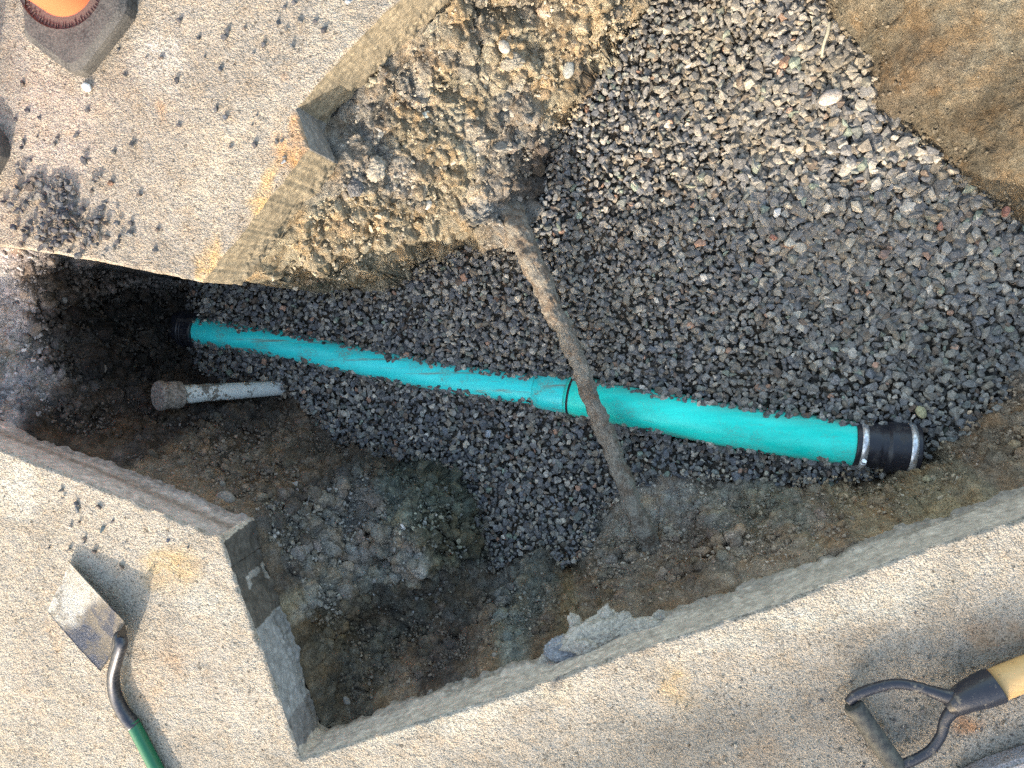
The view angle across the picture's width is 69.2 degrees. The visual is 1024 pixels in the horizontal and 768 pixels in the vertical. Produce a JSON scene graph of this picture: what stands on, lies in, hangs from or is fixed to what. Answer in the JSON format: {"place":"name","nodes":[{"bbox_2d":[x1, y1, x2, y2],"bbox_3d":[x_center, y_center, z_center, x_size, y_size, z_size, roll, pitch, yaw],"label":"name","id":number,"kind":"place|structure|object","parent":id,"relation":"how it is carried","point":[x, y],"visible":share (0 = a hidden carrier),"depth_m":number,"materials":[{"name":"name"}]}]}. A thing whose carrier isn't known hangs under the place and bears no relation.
{"place":"outdoors","nodes":[
{"label":"outdoors","id":0,"kind":"place"},
{"bbox_2d":[0,0,449,284],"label":"pavement","id":1,"kind":"structure","parent":0,"point":[257,207],"depth_m":1.26,"materials":[{"name":"concrete"}]},
{"bbox_2d":[0,129,10,174],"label":"traffic cone","id":2,"kind":"object","parent":1,"relation":"on","point":[5,148],"visible":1,"depth_m":1.29,"materials":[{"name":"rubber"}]},
{"bbox_2d":[6,202,13,207],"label":"stone","id":3,"kind":"object","parent":1,"relation":"on","point":[10,204],"visible":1,"depth_m":1.30,"materials":[{"name":"grey stone"}]},
{"bbox_2d":[10,224,16,229],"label":"stone","id":4,"kind":"object","parent":1,"relation":"on","point":[13,226],"visible":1,"depth_m":1.30,"materials":[{"name":"grey stone"}]},
{"bbox_2d":[12,207,19,213],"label":"stone","id":5,"kind":"object","parent":1,"relation":"on","point":[16,210],"visible":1,"depth_m":1.30,"materials":[{"name":"grey stone"}]},
{"bbox_2d":[12,188,20,194],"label":"stone","id":6,"kind":"object","parent":1,"relation":"on","point":[16,191],"visible":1,"depth_m":1.29,"materials":[{"name":"grey stone"}]},
{"bbox_2d":[15,168,22,175],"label":"stone","id":7,"kind":"object","parent":1,"relation":"on","point":[18,171],"visible":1,"depth_m":1.29,"materials":[{"name":"grey stone"}]},
{"bbox_2d":[17,241,23,247],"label":"stone","id":8,"kind":"object","parent":1,"relation":"on","point":[20,244],"visible":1,"depth_m":1.30,"materials":[{"name":"beige stone"}]},
{"bbox_2d":[23,198,28,206],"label":"stone","id":9,"kind":"object","parent":1,"relation":"on","point":[25,202],"visible":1,"depth_m":1.29,"materials":[{"name":"grey stone"}]},
{"bbox_2d":[24,183,33,190],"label":"stone","id":10,"kind":"object","parent":1,"relation":"on","point":[29,187],"visible":1,"depth_m":1.29,"materials":[{"name":"beige stone"}]},
{"bbox_2d":[26,219,32,225],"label":"stone","id":11,"kind":"object","parent":1,"relation":"on","point":[29,222],"visible":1,"depth_m":1.29,"materials":[{"name":"grey stone"}]},
{"bbox_2d":[30,175,36,181],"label":"stone","id":12,"kind":"object","parent":1,"relation":"on","point":[33,178],"visible":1,"depth_m":1.28,"materials":[{"name":"beige stone"}]},
{"bbox_2d":[35,179,43,187],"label":"stone","id":13,"kind":"object","parent":1,"relation":"on","point":[39,183],"visible":1,"depth_m":1.28,"materials":[{"name":"grey stone"}]},
{"bbox_2d":[37,229,43,234],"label":"stone","id":14,"kind":"object","parent":1,"relation":"on","point":[39,231],"visible":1,"depth_m":1.29,"materials":[{"name":"grey stone"}]},
{"bbox_2d":[39,222,45,229],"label":"stone","id":15,"kind":"object","parent":1,"relation":"on","point":[41,224],"visible":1,"depth_m":1.29,"materials":[{"name":"grey stone"}]},
{"bbox_2d":[39,194,46,199],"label":"stone","id":16,"kind":"object","parent":1,"relation":"on","point":[42,196],"visible":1,"depth_m":1.29,"materials":[{"name":"grey stone"}]},
{"bbox_2d":[40,202,47,208],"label":"stone","id":17,"kind":"object","parent":1,"relation":"on","point":[44,205],"visible":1,"depth_m":1.28,"materials":[{"name":"grey stone"}]},
{"bbox_2d":[50,189,57,194],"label":"stone","id":18,"kind":"object","parent":1,"relation":"on","point":[53,192],"visible":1,"depth_m":1.28,"materials":[{"name":"grey stone"}]},
{"bbox_2d":[51,227,59,233],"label":"stone","id":19,"kind":"object","parent":1,"relation":"on","point":[54,230],"visible":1,"depth_m":1.28,"materials":[{"name":"grey stone"}]},
{"bbox_2d":[55,241,62,247],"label":"stone","id":20,"kind":"object","parent":1,"relation":"on","point":[58,244],"visible":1,"depth_m":1.29,"materials":[{"name":"grey stone"}]},
{"bbox_2d":[56,200,62,207],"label":"stone","id":21,"kind":"object","parent":1,"relation":"on","point":[59,204],"visible":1,"depth_m":1.28,"materials":[{"name":"grey stone"}]},
{"bbox_2d":[58,176,64,182],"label":"stone","id":22,"kind":"object","parent":1,"relation":"on","point":[61,179],"visible":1,"depth_m":1.28,"materials":[{"name":"grey stone"}]},
{"bbox_2d":[60,194,65,201],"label":"stone","id":23,"kind":"object","parent":1,"relation":"on","point":[62,198],"visible":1,"depth_m":1.28,"materials":[{"name":"grey stone"}]},
{"bbox_2d":[61,213,69,218],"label":"stone","id":24,"kind":"object","parent":1,"relation":"on","point":[65,215],"visible":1,"depth_m":1.27,"materials":[{"name":"grey stone"}]},
{"bbox_2d":[64,179,69,184],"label":"stone","id":25,"kind":"object","parent":1,"relation":"on","point":[66,181],"visible":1,"depth_m":1.28,"materials":[{"name":"grey stone"}]},
{"bbox_2d":[65,185,72,190],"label":"stone","id":26,"kind":"object","parent":1,"relation":"on","point":[68,187],"visible":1,"depth_m":1.28,"materials":[{"name":"grey stone"}]},
{"bbox_2d":[68,194,74,199],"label":"stone","id":27,"kind":"object","parent":1,"relation":"on","point":[71,197],"visible":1,"depth_m":1.28,"materials":[{"name":"grey stone"}]},
{"bbox_2d":[68,202,75,210],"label":"stone","id":28,"kind":"object","parent":1,"relation":"on","point":[72,207],"visible":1,"depth_m":1.28,"materials":[{"name":"grey stone"}]},
{"bbox_2d":[68,235,75,240],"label":"stone","id":29,"kind":"object","parent":1,"relation":"on","point":[71,237],"visible":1,"depth_m":1.28,"materials":[{"name":"brown stone"}]},
{"bbox_2d":[74,253,81,258],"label":"stone","id":30,"kind":"object","parent":1,"relation":"on","point":[77,255],"visible":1,"depth_m":1.29,"materials":[{"name":"grey stone"}]},
{"bbox_2d":[75,231,81,237],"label":"stone","id":31,"kind":"object","parent":1,"relation":"on","point":[78,234],"visible":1,"depth_m":1.28,"materials":[{"name":"grey stone"}]},
{"bbox_2d":[20,0,136,77],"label":"traffic cone","id":32,"kind":"object","parent":1,"relation":"on","point":[81,38],"visible":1,"depth_m":1.23,"materials":[{"name":"rubber"}]},
{"bbox_2d":[79,206,85,212],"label":"stone","id":33,"kind":"object","parent":1,"relation":"on","point":[82,209],"visible":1,"depth_m":1.28,"materials":[{"name":"grey stone"}]},
{"bbox_2d":[79,242,85,248],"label":"stone","id":34,"kind":"object","parent":1,"relation":"on","point":[82,245],"visible":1,"depth_m":1.28,"materials":[{"name":"beige stone"}]},
{"bbox_2d":[80,220,85,227],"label":"stone","id":35,"kind":"object","parent":1,"relation":"on","point":[82,224],"visible":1,"depth_m":1.28,"materials":[{"name":"grey stone"}]},
{"bbox_2d":[80,156,86,165],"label":"stone","id":36,"kind":"object","parent":1,"relation":"on","point":[83,160],"visible":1,"depth_m":1.27,"materials":[{"name":"grey stone"}]},
{"bbox_2d":[82,82,91,91],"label":"pebble","id":37,"kind":"object","parent":1,"relation":"on","point":[86,87],"visible":1,"depth_m":1.26,"materials":[{"name":"stone"}]},
{"bbox_2d":[85,224,91,229],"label":"stone","id":38,"kind":"object","parent":1,"relation":"on","point":[88,226],"visible":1,"depth_m":1.28,"materials":[{"name":"grey stone"}]},
{"bbox_2d":[86,180,95,184],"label":"stone","id":39,"kind":"object","parent":1,"relation":"on","point":[91,182],"visible":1,"depth_m":1.27,"materials":[{"name":"beige stone"}]},
{"bbox_2d":[97,205,104,210],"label":"stone","id":40,"kind":"object","parent":1,"relation":"on","point":[100,207],"visible":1,"depth_m":1.28,"materials":[{"name":"grey stone"}]},
{"bbox_2d":[102,235,109,240],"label":"stone","id":41,"kind":"object","parent":1,"relation":"on","point":[106,237],"visible":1,"depth_m":1.28,"materials":[{"name":"beige stone"}]},
{"bbox_2d":[113,220,119,225],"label":"stone","id":42,"kind":"object","parent":1,"relation":"on","point":[116,222],"visible":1,"depth_m":1.27,"materials":[{"name":"grey stone"}]},
{"bbox_2d":[125,230,133,236],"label":"stone","id":43,"kind":"object","parent":1,"relation":"on","point":[129,233],"visible":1,"depth_m":1.27,"materials":[{"name":"grey stone"}]},
{"bbox_2d":[220,34,227,39],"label":"stone","id":44,"kind":"object","parent":1,"relation":"on","point":[224,36],"visible":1,"depth_m":1.22,"materials":[{"name":"grey stone"}]},
{"bbox_2d":[321,26,326,33],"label":"stone","id":45,"kind":"object","parent":1,"relation":"on","point":[323,30],"visible":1,"depth_m":1.20,"materials":[{"name":"grey stone"}]},
{"bbox_2d":[0,420,1023,767],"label":"pavement","id":46,"kind":"structure","parent":0,"point":[232,626],"depth_m":1.29,"materials":[{"name":"concrete"}]},
{"bbox_2d":[47,561,163,767],"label":"trowel","id":47,"kind":"object","parent":46,"relation":"on","point":[87,617],"visible":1,"depth_m":1.36,"materials":[{"name":"metal"}]},
{"bbox_2d":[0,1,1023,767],"bbox_3d":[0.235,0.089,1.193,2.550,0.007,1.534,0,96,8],"label":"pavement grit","id":48,"kind":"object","parent":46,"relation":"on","point":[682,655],"visible":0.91,"depth_m":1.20,"materials":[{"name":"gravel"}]},
{"bbox_2d":[567,612,582,627],"bbox_3d":[0.118,0.443,1.347,0.035,0.030,0.061,-22,84,-4],"label":"concrete chunk","id":49,"kind":"object","parent":46,"relation":"on","point":[573,619],"visible":0.39,"depth_m":1.34,"materials":[{"name":"concrete"}]},
{"bbox_2d":[619,616,661,635],"bbox_3d":[0.224,0.432,1.317,0.115,0.033,0.035,-16,84,20],"label":"concrete chunk","id":50,"kind":"object","parent":46,"relation":"on","point":[640,623],"visible":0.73,"depth_m":1.31,"materials":[{"name":"concrete"}]},
{"bbox_2d":[557,609,633,651],"bbox_3d":[0.151,0.448,1.328,0.154,0.053,0.066,-18,77,-7],"label":"concrete chunk","id":51,"kind":"object","parent":50,"relation":"on","point":[597,629],"visible":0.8,"depth_m":1.31,"materials":[{"name":"concrete"}]},
{"bbox_2d":[543,633,575,662],"bbox_3d":[0.094,0.474,1.330,0.077,0.043,0.052,-17,94,8],"label":"concrete chunk","id":52,"kind":"object","parent":51,"relation":"on","point":[553,652],"visible":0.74,"depth_m":1.32,"materials":[{"name":"concrete"}]},
{"bbox_2d":[568,637,597,654],"bbox_3d":[0.127,0.462,1.309,0.056,0.027,0.034,1,112,-5],"label":"concrete chunk","id":53,"kind":"object","parent":51,"relation":"on","point":[584,645],"visible":0.99,"depth_m":1.30,"materials":[{"name":"concrete"}]},
{"bbox_2d":[597,603,612,619],"bbox_3d":[0.167,0.422,1.338,0.033,0.023,0.056,21,84,-11],"label":"concrete chunk","id":54,"kind":"object","parent":51,"relation":"on","point":[604,612],"visible":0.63,"depth_m":1.33,"materials":[{"name":"concrete"}]},
{"bbox_2d":[613,610,631,623],"bbox_3d":[0.190,0.428,1.331,0.058,0.029,0.033,-36,101,-7],"label":"concrete chunk","id":55,"kind":"object","parent":51,"relation":"on","point":[622,615],"visible":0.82,"depth_m":1.33,"materials":[{"name":"concrete"}]},
{"bbox_2d":[844,654,1023,767],"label":"shovel","id":56,"kind":"object","parent":46,"relation":"on","point":[992,687],"visible":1,"depth_m":1.14,"materials":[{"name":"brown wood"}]},
{"bbox_2d":[964,745,1023,767],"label":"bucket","id":57,"kind":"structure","parent":46,"relation":"on","point":[1012,758],"depth_m":1.15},
{"bbox_2d":[0,0,1023,728],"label":"ground","id":58,"kind":"structure","parent":0,"point":[982,66],"depth_m":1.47,"materials":[{"name":"soil"}]},
{"bbox_2d":[42,348,50,354],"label":"pebble","id":59,"kind":"object","parent":58,"relation":"on","point":[45,352],"visible":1,"depth_m":1.52,"materials":[{"name":"stone"}]},
{"bbox_2d":[46,364,53,375],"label":"pebble","id":60,"kind":"object","parent":58,"relation":"on","point":[50,370],"visible":1,"depth_m":1.52,"materials":[{"name":"stone"}]},
{"bbox_2d":[151,380,285,410],"bbox_3d":[-0.684,0.013,1.760,0.213,0.308,0.068,0,96,8],"label":"white pipe","id":61,"kind":"object","parent":58,"relation":"in","point":[172,395],"visible":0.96,"depth_m":1.70,"materials":[{"name":"plastic"}]},
{"bbox_2d":[219,480,225,485],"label":"pebble","id":62,"kind":"object","parent":58,"relation":"on","point":[222,483],"visible":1,"depth_m":1.51,"materials":[{"name":"stone"}]},
{"bbox_2d":[216,491,234,502],"bbox_3d":[-0.568,0.226,1.472,0.040,0.021,0.029,4,86,12],"label":"pebble","id":63,"kind":"object","parent":58,"relation":"on","point":[227,496],"visible":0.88,"depth_m":1.47,"materials":[{"name":"stone"}]},
{"bbox_2d":[317,599,323,606],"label":"rock","id":64,"kind":"object","parent":58,"relation":"on","point":[320,603],"visible":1,"depth_m":1.52,"materials":[{"name":"stone"}]},
{"bbox_2d":[326,590,335,596],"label":"rock","id":65,"kind":"object","parent":58,"relation":"on","point":[332,593],"visible":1,"depth_m":1.55,"materials":[{"name":"stone"}]},
{"bbox_2d":[343,696,350,704],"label":"pebble","id":66,"kind":"object","parent":58,"relation":"on","point":[346,700],"visible":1,"depth_m":1.49,"materials":[{"name":"stone"}]},
{"bbox_2d":[347,177,363,197],"bbox_3d":[-0.296,-0.374,1.399,0.036,0.030,0.046,-14,80,6],"label":"rock","id":67,"kind":"object","parent":58,"relation":"on","point":[355,188],"visible":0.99,"depth_m":1.39,"materials":[{"name":"stone"}]},
{"bbox_2d":[364,71,378,88],"bbox_3d":[-0.245,-0.550,1.342,0.049,0.030,0.016,-45,89,10],"label":"slab edge rubble","id":68,"kind":"object","parent":58,"relation":"on","point":[371,82],"visible":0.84,"depth_m":1.33,"materials":[{"name":"concrete"}]},
{"bbox_2d":[365,155,385,182],"bbox_3d":[-0.256,-0.404,1.398,0.044,0.034,0.053,15,92,19],"label":"rock","id":69,"kind":"object","parent":58,"relation":"on","point":[375,170],"visible":1,"depth_m":1.39,"materials":[{"name":"stone"}]},
{"bbox_2d":[422,110,428,118],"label":"rock","id":70,"kind":"object","parent":58,"relation":"on","point":[425,114],"visible":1,"depth_m":1.41,"materials":[{"name":"stone"}]},
{"bbox_2d":[425,200,431,209],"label":"pebble","id":71,"kind":"object","parent":58,"relation":"on","point":[428,204],"visible":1,"depth_m":1.50,"materials":[{"name":"stone"}]},
{"bbox_2d":[494,141,506,151],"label":"rock","id":72,"kind":"object","parent":58,"relation":"on","point":[499,146],"visible":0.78,"depth_m":1.49,"materials":[{"name":"stone"}]},
{"bbox_2d":[498,40,509,53],"bbox_3d":[-0.015,-0.628,1.384,0.021,0.015,0.029,-28,81,2],"label":"pebble","id":73,"kind":"object","parent":58,"relation":"on","point":[504,46],"visible":1,"depth_m":1.38,"materials":[{"name":"stone"}]},
{"bbox_2d":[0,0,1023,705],"bbox_3d":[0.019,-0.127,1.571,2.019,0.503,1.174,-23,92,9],"label":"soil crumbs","id":74,"kind":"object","parent":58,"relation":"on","point":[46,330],"visible":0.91,"depth_m":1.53,"materials":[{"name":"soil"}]},
{"bbox_2d":[500,51,525,71],"bbox_3d":[0.002,-0.611,1.406,0.050,0.029,0.038,-4,80,8],"label":"rock","id":75,"kind":"object","parent":58,"relation":"on","point":[508,64],"visible":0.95,"depth_m":1.40,"materials":[{"name":"stone"}]},
{"bbox_2d":[537,652,550,664],"bbox_3d":[0.064,0.502,1.347,0.033,0.025,0.052,18,99,8],"label":"concrete chunk","id":76,"kind":"object","parent":58,"relation":"on","point":[543,659],"visible":0.34,"depth_m":1.34,"materials":[{"name":"concrete"}]},
{"bbox_2d":[562,62,573,78],"bbox_3d":[0.111,-0.622,1.464,0.025,0.019,0.037,5,102,22],"label":"pebble","id":77,"kind":"object","parent":58,"relation":"on","point":[568,70],"visible":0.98,"depth_m":1.46,"materials":[{"name":"stone"}]},
{"bbox_2d":[499,200,659,554],"bbox_3d":[0.148,-0.010,1.594,0.073,0.143,0.858,-24,92,10],"label":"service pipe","id":78,"kind":"object","parent":58,"relation":"on","point":[538,275],"visible":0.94,"depth_m":1.56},
{"bbox_2d":[184,0,1023,573],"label":"gravel bed","id":79,"kind":"object","parent":58,"relation":"on","point":[960,216],"visible":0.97,"depth_m":1.57,"materials":[{"name":"grey gravel"}]},
{"bbox_2d":[485,430,490,437],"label":"stone","id":80,"kind":"object","parent":79,"relation":"on","point":[487,433],"visible":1,"depth_m":1.75,"materials":[{"name":"grey stone"}]},
{"bbox_2d":[191,317,857,466],"bbox_3d":[-0.058,0.002,1.705,1.609,0.302,0.106,8,97,7],"label":"drain pipe","id":81,"kind":"object","parent":79,"relation":"in","point":[812,437],"visible":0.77,"depth_m":1.65,"materials":[{"name":"teal plastic"}]},
{"bbox_2d":[168,310,201,348],"bbox_3d":[-0.830,-0.141,1.913,0.061,0.101,0.100,9,97,7],"label":"rubber coupling","id":82,"kind":"object","parent":81,"relation":"attached to","point":[180,328],"visible":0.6,"depth_m":1.87,"materials":[{"name":"black rubber"}]},
{"bbox_2d":[852,421,923,473],"bbox_3d":[0.747,0.133,1.492,0.129,0.111,0.118,0,96,8],"label":"rubber coupling","id":83,"kind":"object","parent":81,"relation":"attached to","point":[891,447],"visible":0.83,"depth_m":1.45,"materials":[{"name":"rubber"}]},
{"bbox_2d":[760,205,769,213],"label":"stone","id":84,"kind":"object","parent":79,"relation":"on","point":[764,208],"visible":1,"depth_m":1.52,"materials":[{"name":"grey stone"}]},
{"bbox_2d":[769,234,777,240],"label":"stone","id":85,"kind":"object","parent":79,"relation":"on","point":[773,237],"visible":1,"depth_m":1.53,"materials":[{"name":"stone"}]},
{"bbox_2d":[774,208,780,217],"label":"stone","id":86,"kind":"object","parent":79,"relation":"on","point":[777,211],"visible":1,"depth_m":1.52,"materials":[{"name":"white stone"}]},
{"bbox_2d":[786,106,792,113],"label":"stone","id":87,"kind":"object","parent":79,"relation":"on","point":[789,110],"visible":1,"depth_m":1.49,"materials":[{"name":"beige stone"}]},
{"bbox_2d":[796,41,804,50],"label":"pebble","id":88,"kind":"object","parent":79,"relation":"on","point":[800,46],"visible":1,"depth_m":1.47,"materials":[{"name":"stone"}]},
{"bbox_2d":[820,21,830,57],"bbox_3d":[0.611,-0.672,1.448,0.008,0.012,0.066,12,97,6],"label":"stick","id":89,"kind":"object","parent":79,"relation":"on","point":[826,37],"visible":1,"depth_m":1.44,"materials":[{"name":"beige wood"}]},
{"bbox_2d":[818,89,842,105],"bbox_3d":[0.625,-0.563,1.459,0.046,0.023,0.030,-19,87,18],"label":"pebble","id":90,"kind":"object","parent":79,"relation":"on","point":[830,97],"visible":1,"depth_m":1.45,"materials":[{"name":"stone"}]},
{"bbox_2d":[878,250,890,258],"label":"stone","id":91,"kind":"object","parent":79,"relation":"on","point":[883,254],"visible":1,"depth_m":1.45,"materials":[{"name":"grey stone"}]},
{"bbox_2d":[915,406,926,418],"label":"pebble","id":92,"kind":"object","parent":79,"relation":"on","point":[920,411],"visible":1,"depth_m":1.45,"materials":[{"name":"stone"}]},
{"bbox_2d":[936,221,942,230],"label":"stone","id":93,"kind":"object","parent":79,"relation":"on","point":[939,227],"visible":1,"depth_m":1.41,"materials":[{"name":"stone"}]},
{"bbox_2d":[1001,206,1010,216],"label":"stone","id":94,"kind":"object","parent":79,"relation":"on","point":[1005,211],"visible":1,"depth_m":1.38,"materials":[{"name":"stone"}]},
{"bbox_2d":[652,609,665,620],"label":"concrete chunk","id":95,"kind":"object","parent":58,"relation":"on","point":[659,613],"visible":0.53,"depth_m":1.31,"materials":[{"name":"concrete"}]},
{"label":"stone","id":96,"kind":"object","parent":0,"visible":0},
{"bbox_2d":[92,225,97,233],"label":"stone","id":97,"kind":"object","parent":96,"relation":"on","point":[94,228],"visible":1,"depth_m":1.28,"materials":[{"name":"grey stone"}]},
{"label":"stone","id":98,"kind":"object","parent":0,"visible":0},
{"bbox_2d":[94,219,100,223],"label":"stone","id":99,"kind":"object","parent":98,"relation":"on","point":[97,221],"visible":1,"depth_m":1.28,"materials":[{"name":"grey stone"}]},
{"label":"stone","id":100,"kind":"object","parent":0,"visible":0},
{"bbox_2d":[71,215,78,222],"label":"stone","id":101,"kind":"object","parent":100,"relation":"on","point":[74,218],"visible":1,"depth_m":1.28,"materials":[{"name":"grey stone"}]}
]}

